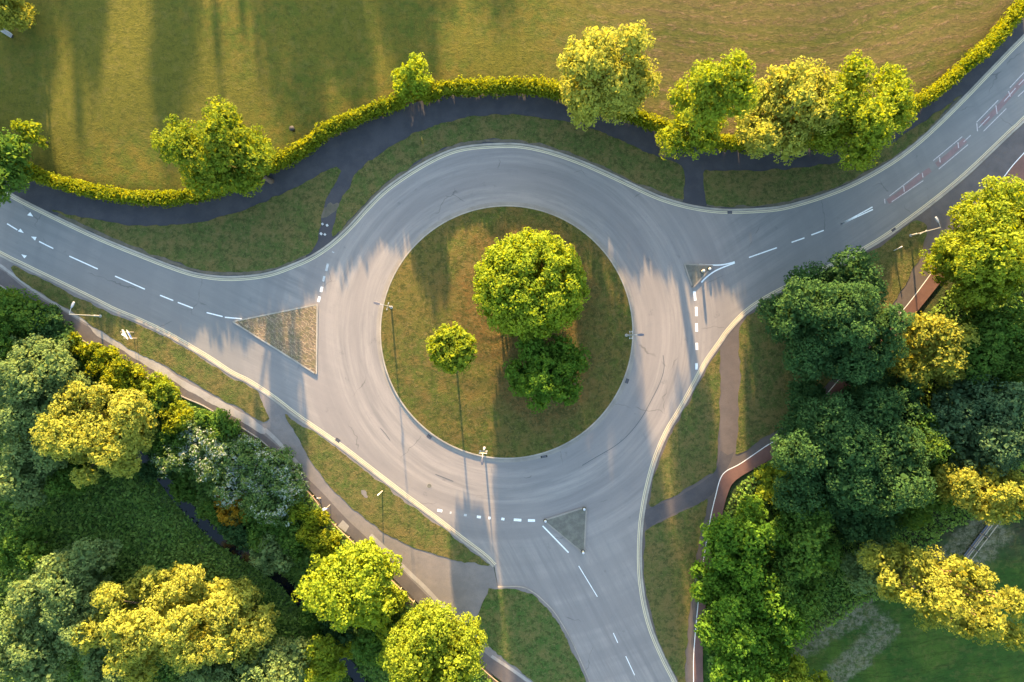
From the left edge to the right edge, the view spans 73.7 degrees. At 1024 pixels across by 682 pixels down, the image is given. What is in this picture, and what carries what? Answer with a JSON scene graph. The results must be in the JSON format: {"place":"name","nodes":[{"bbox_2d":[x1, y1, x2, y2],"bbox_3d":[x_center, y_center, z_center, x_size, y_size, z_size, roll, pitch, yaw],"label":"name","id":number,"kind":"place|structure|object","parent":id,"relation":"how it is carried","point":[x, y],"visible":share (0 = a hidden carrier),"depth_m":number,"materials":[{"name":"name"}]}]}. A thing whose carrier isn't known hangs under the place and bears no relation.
{"place":"outdoors","nodes":[
{"label":"outdoors","id":0,"kind":"place"},
{"bbox_2d":[131,451,366,681],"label":"stream","id":1,"kind":"structure","parent":0,"point":[276,577],"depth_m":92.62,"materials":[{"name":"liquid"}]},
{"bbox_2d":[381,206,631,457],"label":"roundabout island","id":2,"kind":"structure","parent":0,"point":[477,407],"depth_m":89.76,"materials":[{"name":"plant"}]},
{"bbox_2d":[425,321,477,374],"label":"tree","id":3,"kind":"object","parent":2,"relation":"on","point":[458,340],"visible":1,"depth_m":83.94,"materials":[{"name":"green plant"}]},
{"bbox_2d":[472,227,591,343],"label":"tree","id":4,"kind":"object","parent":2,"relation":"on","point":[506,295],"visible":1,"depth_m":81.70,"materials":[{"name":"green plant"}]},
{"bbox_2d":[502,331,591,413],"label":"tree","id":5,"kind":"object","parent":2,"relation":"on","point":[542,370],"visible":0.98,"depth_m":83.56,"materials":[{"name":"green plant"}]},
{"bbox_2d":[0,37,1023,681],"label":"road","id":6,"kind":"structure","parent":0,"point":[494,511],"depth_m":90.00,"materials":[{"name":"asphalt"}]},
{"bbox_2d":[0,254,493,566],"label":"kerb","id":7,"kind":"structure","parent":6,"relation":"on","point":[295,416],"depth_m":89.87,"materials":[{"name":"concrete"}]},
{"bbox_2d":[233,304,317,373],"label":"traffic island","id":8,"kind":"structure","parent":6,"relation":"on","point":[292,334],"depth_m":89.89,"materials":[{"name":"stone"}]},
{"bbox_2d":[380,205,633,458],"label":"kerb","id":9,"kind":"structure","parent":6,"relation":"on","point":[503,206],"depth_m":89.88,"materials":[{"name":"concrete"}]},
{"bbox_2d":[11,34,1023,277],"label":"kerb","id":10,"kind":"structure","parent":6,"relation":"on","point":[616,176],"depth_m":89.87,"materials":[{"name":"concrete"}]},
{"bbox_2d":[546,507,586,551],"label":"traffic island","id":11,"kind":"structure","parent":6,"relation":"on","point":[569,526],"depth_m":89.89,"materials":[{"name":"concrete"}]},
{"bbox_2d":[640,120,1023,681],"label":"kerb","id":12,"kind":"structure","parent":6,"relation":"on","point":[866,249],"depth_m":89.87,"materials":[{"name":"concrete"}]},
{"bbox_2d":[0,0,1023,681],"bbox_3d":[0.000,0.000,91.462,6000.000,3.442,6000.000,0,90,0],"label":"ground","id":13,"kind":"structure","parent":0,"point":[98,90],"depth_m":89.94,"materials":[{"name":"plant"}]},
{"bbox_2d":[0,127,35,206],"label":"tree","id":14,"kind":"object","parent":13,"relation":"on","point":[13,175],"visible":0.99,"depth_m":83.99,"materials":[{"name":"green plant"}]},
{"bbox_2d":[0,0,39,31],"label":"tree","id":15,"kind":"object","parent":13,"relation":"on","point":[15,13],"visible":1,"depth_m":85.80,"materials":[{"name":"green plant"}]},
{"bbox_2d":[0,525,51,575],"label":"tree","id":16,"kind":"object","parent":13,"relation":"on","point":[28,549],"visible":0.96,"depth_m":86.63,"materials":[{"name":"green plant"}]},
{"bbox_2d":[0,332,53,400],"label":"tree","id":17,"kind":"object","parent":13,"relation":"on","point":[13,361],"visible":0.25,"depth_m":84.04,"materials":[{"name":"green plant"}]},
{"bbox_2d":[0,451,58,511],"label":"tree","id":18,"kind":"object","parent":13,"relation":"on","point":[25,487],"visible":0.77,"depth_m":85.96,"materials":[{"name":"green plant"}]},
{"bbox_2d":[9,118,49,149],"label":"tree","id":19,"kind":"object","parent":13,"relation":"on","point":[31,132],"visible":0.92,"depth_m":85.68,"materials":[{"name":"green plant"}]},
{"bbox_2d":[0,286,60,360],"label":"tree","id":20,"kind":"object","parent":13,"relation":"on","point":[13,315],"visible":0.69,"depth_m":86.14,"materials":[{"name":"green plant"}]},
{"bbox_2d":[0,604,70,681],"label":"tree","id":21,"kind":"object","parent":13,"relation":"on","point":[28,650],"visible":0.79,"depth_m":85.28,"materials":[{"name":"green plant"}]},
{"bbox_2d":[0,333,83,411],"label":"tree","id":22,"kind":"object","parent":13,"relation":"on","point":[56,359],"visible":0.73,"depth_m":83.58,"materials":[{"name":"green plant"}]},
{"bbox_2d":[0,375,85,476],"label":"tree","id":23,"kind":"object","parent":13,"relation":"on","point":[16,422],"visible":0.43,"depth_m":84.64,"materials":[{"name":"green plant"}]},
{"bbox_2d":[22,303,76,351],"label":"bush","id":24,"kind":"object","parent":13,"relation":"on","point":[56,329],"visible":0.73,"depth_m":87.28,"materials":[{"name":"green plant"}]},
{"bbox_2d":[3,543,113,636],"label":"tree","id":25,"kind":"object","parent":13,"relation":"on","point":[53,583],"visible":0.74,"depth_m":83.95,"materials":[{"name":"green plant"}]},
{"bbox_2d":[43,463,93,497],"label":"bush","id":26,"kind":"object","parent":13,"relation":"on","point":[61,481],"visible":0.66,"depth_m":87.36,"materials":[{"name":"green plant"}]},
{"bbox_2d":[39,590,123,671],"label":"tree","id":27,"kind":"object","parent":13,"relation":"on","point":[64,645],"visible":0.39,"depth_m":84.47,"materials":[{"name":"green plant"}]},
{"bbox_2d":[59,537,123,578],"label":"tree","id":28,"kind":"object","parent":13,"relation":"on","point":[97,556],"visible":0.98,"depth_m":85.34,"materials":[{"name":"green plant"}]},
{"bbox_2d":[29,380,159,488],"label":"tree","id":29,"kind":"object","parent":13,"relation":"on","point":[117,440],"visible":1,"depth_m":83.36,"materials":[{"name":"yellow plant"}]},
{"bbox_2d":[79,340,119,377],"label":"bush","id":30,"kind":"object","parent":13,"relation":"on","point":[101,357],"visible":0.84,"depth_m":87.94,"materials":[{"name":"yellow plant"}]},
{"bbox_2d":[81,652,156,681],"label":"tree","id":31,"kind":"object","parent":13,"relation":"on","point":[95,675],"visible":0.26,"depth_m":85.11,"materials":[{"name":"green plant"}]},
{"bbox_2d":[99,354,149,393],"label":"bush","id":32,"kind":"object","parent":13,"relation":"on","point":[122,378],"visible":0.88,"depth_m":87.54,"materials":[{"name":"yellow plant"}]},
{"bbox_2d":[69,561,234,681],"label":"tree","id":33,"kind":"object","parent":13,"relation":"on","point":[159,624],"visible":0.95,"depth_m":83.14,"materials":[{"name":"yellow plant"}]},
{"bbox_2d":[136,370,181,403],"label":"bush","id":34,"kind":"object","parent":13,"relation":"on","point":[160,387],"visible":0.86,"depth_m":88.02,"materials":[{"name":"green plant"}]},
{"bbox_2d":[152,430,190,461],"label":"bush","id":35,"kind":"object","parent":13,"relation":"on","point":[163,438],"visible":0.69,"depth_m":88.46,"materials":[{"name":"green plant"}]},
{"bbox_2d":[159,398,193,436],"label":"bush","id":36,"kind":"object","parent":13,"relation":"on","point":[176,416],"visible":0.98,"depth_m":87.71,"materials":[{"name":"yellow plant"}]},
{"bbox_2d":[167,477,200,505],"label":"bush","id":37,"kind":"object","parent":13,"relation":"on","point":[178,492],"visible":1,"depth_m":90.98,"materials":[{"name":"green plant"}]},
{"bbox_2d":[150,413,234,482],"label":"bush","id":38,"kind":"object","parent":13,"relation":"on","point":[197,450],"visible":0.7,"depth_m":87.83,"materials":[{"name":"green plant"}]},
{"bbox_2d":[15,92,405,208],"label":"hedge","id":39,"kind":"object","parent":13,"relation":"on","point":[301,149],"visible":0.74,"depth_m":87.58,"materials":[{"name":"green plant"}]},
{"bbox_2d":[178,657,247,681],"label":"tree","id":40,"kind":"object","parent":13,"relation":"on","point":[217,672],"visible":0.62,"depth_m":85.11,"materials":[{"name":"green plant"}]},
{"bbox_2d":[150,95,276,197],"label":"tree","id":41,"kind":"object","parent":13,"relation":"on","point":[219,143],"visible":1,"depth_m":78.36,"materials":[{"name":"green plant"}]},
{"bbox_2d":[193,407,243,444],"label":"bush","id":42,"kind":"object","parent":13,"relation":"on","point":[217,421],"visible":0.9,"depth_m":88.05,"materials":[{"name":"green plant"}]},
{"bbox_2d":[217,508,252,552],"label":"bush","id":43,"kind":"object","parent":13,"relation":"on","point":[237,535],"visible":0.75,"depth_m":89.64,"materials":[{"name":"green plant"}]},
{"bbox_2d":[201,432,269,509],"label":"bush","id":44,"kind":"object","parent":13,"relation":"on","point":[240,455],"visible":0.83,"depth_m":87.66,"materials":[{"name":"green plant"}]},
{"bbox_2d":[200,576,280,668],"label":"tree","id":45,"kind":"object","parent":13,"relation":"on","point":[243,632],"visible":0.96,"depth_m":84.76,"materials":[{"name":"yellow plant"}]},
{"bbox_2d":[0,287,492,681],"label":"undergrowth","id":46,"kind":"object","parent":13,"relation":"on","point":[114,495],"visible":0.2,"depth_m":91.59,"materials":[{"name":"green plant"}]},
{"bbox_2d":[238,492,290,552],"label":"bush","id":47,"kind":"object","parent":13,"relation":"on","point":[258,528],"visible":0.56,"depth_m":88.68,"materials":[{"name":"green plant"}]},
{"bbox_2d":[231,636,312,681],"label":"tree","id":48,"kind":"object","parent":13,"relation":"on","point":[279,661],"visible":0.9,"depth_m":85.51,"materials":[{"name":"green plant"}]},
{"bbox_2d":[248,529,295,576],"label":"bush","id":49,"kind":"object","parent":13,"relation":"on","point":[273,558],"visible":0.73,"depth_m":88.88,"materials":[{"name":"green plant"}]},
{"bbox_2d":[235,444,309,527],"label":"bush","id":50,"kind":"object","parent":13,"relation":"on","point":[279,480],"visible":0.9,"depth_m":87.58,"materials":[{"name":"green plant"}]},
{"bbox_2d":[277,522,310,563],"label":"bush","id":51,"kind":"object","parent":13,"relation":"on","point":[296,553],"visible":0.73,"depth_m":88.64,"materials":[{"name":"green plant"}]},
{"bbox_2d":[0,256,588,681],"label":"footpath","id":52,"kind":"structure","parent":13,"relation":"on","point":[462,586],"depth_m":89.89,"materials":[{"name":"asphalt"}]},
{"bbox_2d":[11,265,268,421],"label":"verge","id":53,"kind":"structure","parent":52,"relation":"on","point":[180,360],"depth_m":89.86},
{"bbox_2d":[88,325,264,433],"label":"concrete strip","id":54,"kind":"object","parent":52,"relation":"on","point":[212,400],"visible":0.98,"depth_m":89.89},
{"bbox_2d":[0,269,524,681],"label":"cycle lane","id":55,"kind":"structure","parent":52,"relation":"on","point":[500,672],"depth_m":89.89,"materials":[{"name":"asphalt"}]},
{"bbox_2d":[264,396,311,466],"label":"path patch","id":56,"kind":"object","parent":52,"relation":"on","point":[279,430],"visible":0.98,"depth_m":89.89,"materials":[{"name":"asphalt"}]},
{"bbox_2d":[285,414,489,565],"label":"verge","id":57,"kind":"structure","parent":52,"relation":"on","point":[387,511],"depth_m":89.86,"materials":[{"name":"plant"}]},
{"bbox_2d":[263,428,530,681],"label":"concrete strip","id":58,"kind":"object","parent":52,"relation":"on","point":[380,544],"visible":0.8,"depth_m":89.89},
{"bbox_2d":[477,588,585,681],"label":"verge","id":59,"kind":"structure","parent":52,"relation":"on","point":[526,637],"depth_m":89.86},
{"bbox_2d":[295,508,331,547],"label":"bush","id":60,"kind":"object","parent":13,"relation":"on","point":[312,518],"visible":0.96,"depth_m":88.17,"materials":[{"name":"green plant"}]},
{"bbox_2d":[299,601,328,636],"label":"bush","id":61,"kind":"object","parent":13,"relation":"on","point":[307,618],"visible":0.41,"depth_m":89.42,"materials":[{"name":"green plant"}]},
{"bbox_2d":[305,528,341,560],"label":"bush","id":62,"kind":"object","parent":13,"relation":"on","point":[324,540],"visible":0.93,"depth_m":88.02,"materials":[{"name":"yellow plant"}]},
{"bbox_2d":[295,633,352,681],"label":"tree","id":63,"kind":"object","parent":13,"relation":"on","point":[325,655],"visible":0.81,"depth_m":86.78,"materials":[{"name":"green plant"}]},
{"bbox_2d":[313,613,358,646],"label":"bush","id":64,"kind":"object","parent":13,"relation":"on","point":[347,636],"visible":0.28,"depth_m":89.50,"materials":[{"name":"green plant"}]},
{"bbox_2d":[291,536,403,632],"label":"tree","id":65,"kind":"object","parent":13,"relation":"on","point":[346,590],"visible":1,"depth_m":82.75,"materials":[{"name":"green plant"}]},
{"bbox_2d":[227,420,498,681],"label":"soil bank","id":66,"kind":"structure","parent":13,"relation":"on","point":[399,585],"depth_m":89.93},
{"bbox_2d":[375,597,488,681],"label":"tree","id":67,"kind":"object","parent":66,"relation":"on","point":[426,644],"visible":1,"depth_m":81.46,"materials":[{"name":"green plant"}]},
{"bbox_2d":[351,613,389,670],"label":"bush","id":68,"kind":"object","parent":13,"relation":"on","point":[366,643],"visible":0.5,"depth_m":86.45,"materials":[{"name":"green plant"}]},
{"bbox_2d":[390,52,433,107],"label":"tree","id":69,"kind":"object","parent":13,"relation":"on","point":[411,76],"visible":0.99,"depth_m":86.20,"materials":[{"name":"green plant"}]},
{"bbox_2d":[5,18,1023,275],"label":"footpath","id":70,"kind":"structure","parent":13,"relation":"on","point":[349,152],"depth_m":89.89,"materials":[{"name":"asphalt"}]},
{"bbox_2d":[58,213,305,274],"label":"soil strip","id":71,"kind":"object","parent":70,"relation":"on","point":[117,241],"visible":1,"depth_m":89.88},
{"bbox_2d":[52,167,340,271],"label":"verge","id":72,"kind":"structure","parent":70,"relation":"on","point":[278,231],"depth_m":89.86,"materials":[{"name":"plant"}]},
{"bbox_2d":[332,114,684,236],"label":"verge","id":73,"kind":"structure","parent":70,"relation":"on","point":[370,178],"depth_m":89.86,"materials":[{"name":"plant"}]},
{"bbox_2d":[339,139,682,233],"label":"soil strip","id":74,"kind":"object","parent":70,"relation":"on","point":[539,144],"visible":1,"depth_m":89.88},
{"bbox_2d":[703,95,961,206],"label":"verge","id":75,"kind":"structure","parent":70,"relation":"on","point":[731,188],"depth_m":89.86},
{"bbox_2d":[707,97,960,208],"bbox_3d":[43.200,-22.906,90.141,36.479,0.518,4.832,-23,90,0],"label":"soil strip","id":76,"kind":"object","parent":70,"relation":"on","point":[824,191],"visible":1,"depth_m":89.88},
{"bbox_2d":[556,19,661,131],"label":"tree","id":77,"kind":"object","parent":13,"relation":"on","point":[622,75],"visible":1,"depth_m":77.23,"materials":[{"name":"green plant"}]},
{"bbox_2d":[654,48,762,160],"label":"tree","id":78,"kind":"object","parent":13,"relation":"on","point":[708,100],"visible":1,"depth_m":75.37,"materials":[{"name":"green plant"}]},
{"bbox_2d":[688,559,728,612],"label":"bush","id":79,"kind":"object","parent":13,"relation":"on","point":[710,577],"visible":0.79,"depth_m":86.17,"materials":[{"name":"green plant"}]},
{"bbox_2d":[417,0,1023,154],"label":"hedge","id":80,"kind":"object","parent":13,"relation":"on","point":[540,87],"visible":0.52,"depth_m":87.34,"materials":[{"name":"green plant"}]},
{"bbox_2d":[699,494,792,618],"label":"tree","id":81,"kind":"object","parent":13,"relation":"on","point":[729,549],"visible":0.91,"depth_m":83.79,"materials":[{"name":"green plant"}]},
{"bbox_2d":[694,572,813,681],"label":"tree","id":82,"kind":"object","parent":13,"relation":"on","point":[730,633],"visible":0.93,"depth_m":83.69,"materials":[{"name":"green plant"}]},
{"bbox_2d":[753,463,793,505],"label":"bush","id":83,"kind":"object","parent":13,"relation":"on","point":[766,475],"visible":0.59,"depth_m":87.73,"materials":[{"name":"green plant"}]},
{"bbox_2d":[734,55,846,165],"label":"tree","id":84,"kind":"object","parent":13,"relation":"on","point":[783,100],"visible":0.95,"depth_m":80.84,"materials":[{"name":"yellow plant"}]},
{"bbox_2d":[756,555,828,620],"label":"bush","id":85,"kind":"object","parent":13,"relation":"on","point":[807,604],"visible":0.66,"depth_m":84.21,"materials":[{"name":"green plant"}]},
{"bbox_2d":[760,652,833,681],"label":"tree","id":86,"kind":"object","parent":13,"relation":"on","point":[799,666],"visible":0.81,"depth_m":85.01,"materials":[{"name":"green plant"}]},
{"bbox_2d":[763,492,845,588],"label":"tree","id":87,"kind":"object","parent":13,"relation":"on","point":[806,550],"visible":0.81,"depth_m":83.57,"materials":[{"name":"green plant"}]},
{"bbox_2d":[642,123,1023,681],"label":"footpath","id":88,"kind":"structure","parent":13,"relation":"on","point":[729,369],"depth_m":89.89,"materials":[{"name":"asphalt"}]},
{"bbox_2d":[643,499,707,681],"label":"verge","id":89,"kind":"structure","parent":88,"relation":"on","point":[671,549],"depth_m":89.86,"materials":[{"name":"plant"}]},
{"bbox_2d":[648,350,720,506],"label":"verge","id":90,"kind":"structure","parent":88,"relation":"on","point":[689,456],"depth_m":89.86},
{"bbox_2d":[645,451,733,527],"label":"path patch","id":91,"kind":"object","parent":88,"relation":"on","point":[701,492],"visible":1,"depth_m":89.89,"materials":[{"name":"asphalt"}]},
{"bbox_2d":[736,220,926,453],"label":"verge","id":92,"kind":"structure","parent":88,"relation":"on","point":[766,376],"depth_m":89.86,"materials":[{"name":"plant"}]},
{"bbox_2d":[786,375,829,419],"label":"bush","id":93,"kind":"object","parent":92,"relation":"on","point":[801,387],"visible":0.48,"depth_m":85.64,"materials":[{"name":"green plant"}]},
{"bbox_2d":[754,245,914,386],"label":"tree","id":94,"kind":"object","parent":92,"relation":"on","point":[835,309],"visible":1,"depth_m":79.25,"materials":[{"name":"green plant"}]},
{"bbox_2d":[694,154,1023,681],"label":"cycle lane","id":95,"kind":"structure","parent":88,"relation":"on","point":[729,478],"depth_m":89.89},
{"bbox_2d":[925,125,1023,256],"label":"path patch","id":96,"kind":"object","parent":88,"relation":"on","point":[1001,160],"visible":0.56,"depth_m":89.89,"materials":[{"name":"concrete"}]},
{"bbox_2d":[769,385,938,524],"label":"tree","id":97,"kind":"object","parent":13,"relation":"on","point":[845,439],"visible":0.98,"depth_m":79.81,"materials":[{"name":"green plant"}]},
{"bbox_2d":[803,49,917,171],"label":"tree","id":98,"kind":"object","parent":13,"relation":"on","point":[879,120],"visible":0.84,"depth_m":79.54,"materials":[{"name":"green plant"}]},
{"bbox_2d":[705,278,1023,681],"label":"undergrowth","id":99,"kind":"object","parent":13,"relation":"on","point":[896,537],"visible":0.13,"depth_m":89.63,"materials":[{"name":"green plant"}]},
{"bbox_2d":[831,495,911,549],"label":"tree","id":100,"kind":"object","parent":13,"relation":"on","point":[871,526],"visible":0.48,"depth_m":84.22,"materials":[{"name":"green plant"}]},
{"bbox_2d":[839,535,906,601],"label":"tree","id":101,"kind":"object","parent":13,"relation":"on","point":[862,579],"visible":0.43,"depth_m":84.26,"materials":[{"name":"green plant"}]},
{"bbox_2d":[878,377,931,424],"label":"tree","id":102,"kind":"object","parent":13,"relation":"on","point":[913,404],"visible":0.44,"depth_m":82.96,"materials":[{"name":"green plant"}]},
{"bbox_2d":[893,461,954,530],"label":"tree","id":103,"kind":"object","parent":13,"relation":"on","point":[913,517],"visible":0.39,"depth_m":83.89,"materials":[{"name":"green plant"}]},
{"bbox_2d":[905,407,958,460],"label":"tree","id":104,"kind":"object","parent":13,"relation":"on","point":[924,421],"visible":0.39,"depth_m":81.58,"materials":[{"name":"green plant"}]},
{"bbox_2d":[886,311,980,387],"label":"tree","id":105,"kind":"object","parent":13,"relation":"on","point":[931,336],"visible":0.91,"depth_m":81.43,"materials":[{"name":"yellow plant"}]},
{"bbox_2d":[856,539,1023,651],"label":"tree","id":106,"kind":"object","parent":13,"relation":"on","point":[948,591],"visible":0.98,"depth_m":76.96,"materials":[{"name":"yellow plant"}]},
{"bbox_2d":[918,174,1023,311],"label":"tree","id":107,"kind":"object","parent":13,"relation":"on","point":[979,251],"visible":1,"depth_m":79.45,"materials":[{"name":"green plant"}]},
{"bbox_2d":[926,371,1023,477],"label":"tree","id":108,"kind":"object","parent":13,"relation":"on","point":[989,425],"visible":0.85,"depth_m":81.57,"materials":[{"name":"green plant"}]},
{"bbox_2d":[927,457,1023,525],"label":"tree","id":109,"kind":"object","parent":13,"relation":"on","point":[988,497],"visible":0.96,"depth_m":79.39,"materials":[{"name":"yellow plant"}]},
{"bbox_2d":[947,302,1023,389],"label":"tree","id":110,"kind":"object","parent":13,"relation":"on","point":[998,349],"visible":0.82,"depth_m":81.62,"materials":[{"name":"green plant"}]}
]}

